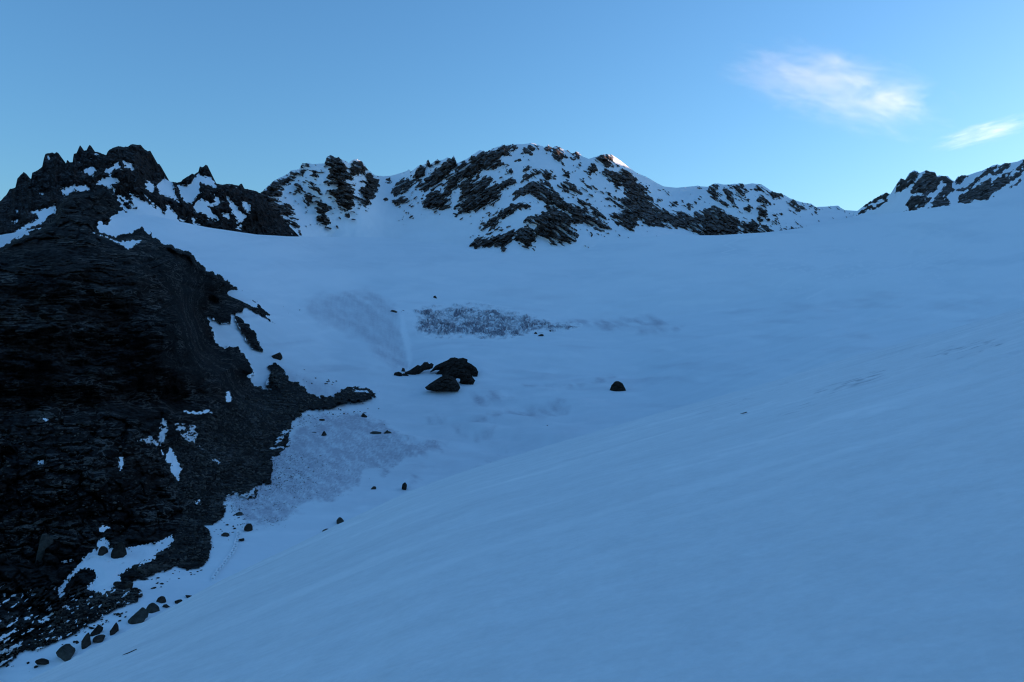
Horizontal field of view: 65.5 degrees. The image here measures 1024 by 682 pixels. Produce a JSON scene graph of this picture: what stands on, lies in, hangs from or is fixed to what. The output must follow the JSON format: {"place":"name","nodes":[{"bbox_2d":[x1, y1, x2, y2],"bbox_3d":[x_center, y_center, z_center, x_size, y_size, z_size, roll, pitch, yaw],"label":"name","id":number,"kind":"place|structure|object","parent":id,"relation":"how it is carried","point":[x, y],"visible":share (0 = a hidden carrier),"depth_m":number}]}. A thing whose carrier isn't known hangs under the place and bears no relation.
{"place":"outdoors","nodes":[
{"label":"outdoors","id":0,"kind":"place"},
{"bbox_2d":[0,144,298,235],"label":"ridge","id":1,"kind":"structure","parent":0,"point":[134,177],"depth_m":658.99},
{"bbox_2d":[0,186,375,666],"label":"rock buttress","id":2,"kind":"object","parent":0,"point":[117,334],"visible":0.98,"depth_m":203.43},
{"bbox_2d":[35,533,54,565],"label":"boulder","id":3,"kind":"object","parent":2,"relation":"on","point":[46,540],"visible":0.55,"depth_m":138.61},
{"bbox_2d":[98,546,107,555],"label":"boulder","id":4,"kind":"object","parent":2,"relation":"on","point":[103,550],"visible":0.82,"depth_m":141.16},
{"bbox_2d":[111,541,126,558],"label":"boulder","id":5,"kind":"object","parent":2,"relation":"on","point":[119,550],"visible":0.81,"depth_m":141.01},
{"bbox_2d":[124,582,132,588],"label":"boulder","id":6,"kind":"object","parent":2,"relation":"on","point":[128,585],"visible":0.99,"depth_m":124.44},
{"bbox_2d":[132,564,138,569],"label":"boulder","id":7,"kind":"object","parent":2,"relation":"on","point":[135,566],"visible":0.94,"depth_m":134.69},
{"bbox_2d":[0,367,372,659],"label":"scree","id":8,"kind":"structure","parent":2,"relation":"on","point":[148,570],"depth_m":192.56},
{"bbox_2d":[272,352,281,359],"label":"boulder","id":9,"kind":"object","parent":2,"relation":"on","point":[278,356],"visible":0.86,"depth_m":398.90},
{"bbox_2d":[0,197,1023,681],"bbox_3d":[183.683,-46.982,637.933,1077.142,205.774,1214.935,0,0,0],"label":"glacier","id":10,"kind":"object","parent":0,"point":[672,321],"visible":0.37,"depth_m":484.78},
{"bbox_2d":[394,362,433,375],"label":"rock outcrop","id":11,"kind":"object","parent":10,"relation":"on","point":[417,369],"visible":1,"depth_m":438.41},
{"bbox_2d":[425,357,477,391],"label":"rock outcrop","id":12,"kind":"object","parent":10,"relation":"on","point":[452,370],"visible":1,"depth_m":412.37},
{"bbox_2d":[412,300,582,340],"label":"crevassed ice","id":13,"kind":"structure","parent":10,"relation":"on","point":[443,327],"depth_m":575.59},
{"bbox_2d":[0,0,1023,210],"label":"sky","id":14,"kind":"structure","parent":0,"point":[820,103]},
{"bbox_2d":[25,307,1023,681],"bbox_3d":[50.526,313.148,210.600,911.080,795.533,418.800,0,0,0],"label":"snow slope","id":15,"kind":"structure","parent":0,"point":[857,519],"depth_m":9.36},
{"bbox_2d":[35,658,48,664],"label":"boulder","id":16,"kind":"object","parent":15,"relation":"on","point":[42,661],"visible":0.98,"depth_m":100.94},
{"bbox_2d":[56,644,74,661],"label":"boulder","id":17,"kind":"object","parent":15,"relation":"on","point":[65,652],"visible":0.87,"depth_m":101.68},
{"bbox_2d":[81,632,90,648],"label":"boulder","id":18,"kind":"object","parent":15,"relation":"on","point":[86,642],"visible":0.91,"depth_m":104.92},
{"bbox_2d":[90,625,102,635],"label":"boulder","id":19,"kind":"object","parent":15,"relation":"on","point":[98,629],"visible":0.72,"depth_m":108.17},
{"bbox_2d":[93,634,104,642],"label":"boulder","id":20,"kind":"object","parent":15,"relation":"on","point":[98,638],"visible":1,"depth_m":105.90},
{"bbox_2d":[110,622,118,635],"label":"boulder","id":21,"kind":"object","parent":15,"relation":"on","point":[114,629],"visible":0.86,"depth_m":108.14},
{"bbox_2d":[128,607,148,623],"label":"boulder","id":22,"kind":"object","parent":15,"relation":"on","point":[140,615],"visible":0.91,"depth_m":112.34},
{"bbox_2d":[146,603,159,612],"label":"boulder","id":23,"kind":"object","parent":15,"relation":"on","point":[152,608],"visible":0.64,"depth_m":116.23},
{"bbox_2d":[156,596,165,602],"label":"boulder","id":24,"kind":"object","parent":15,"relation":"on","point":[161,599],"visible":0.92,"depth_m":120.39},
{"bbox_2d":[211,530,240,579],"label":"trodden snow","id":25,"kind":"structure","parent":15,"relation":"on","point":[227,557],"depth_m":145.82},
{"bbox_2d":[244,523,252,531],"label":"boulder","id":26,"kind":"object","parent":15,"relation":"on","point":[248,527],"visible":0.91,"depth_m":163.16},
{"bbox_2d":[226,412,384,529],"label":"gravel","id":27,"kind":"structure","parent":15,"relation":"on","point":[279,484],"depth_m":199.54},
{"bbox_2d":[336,517,343,523],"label":"boulder","id":28,"kind":"object","parent":15,"relation":"on","point":[339,520],"visible":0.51,"depth_m":172.00},
{"bbox_2d":[402,482,406,489],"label":"boulder","id":29,"kind":"object","parent":15,"relation":"on","point":[404,485],"visible":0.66,"depth_m":201.96},
{"bbox_2d":[610,381,625,390],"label":"boulder","id":30,"kind":"object","parent":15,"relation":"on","point":[617,386],"visible":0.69,"depth_m":400.71},
{"bbox_2d":[260,143,854,254],"bbox_3d":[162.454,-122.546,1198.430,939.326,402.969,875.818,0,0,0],"label":"peak","id":31,"kind":"structure","parent":0,"point":[513,199],"depth_m":1072.02},
{"bbox_2d":[852,159,1023,215],"bbox_3d":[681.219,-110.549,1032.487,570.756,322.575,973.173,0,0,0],"label":"ridge","id":32,"kind":"structure","parent":0,"point":[916,190],"depth_m":898.39}
]}

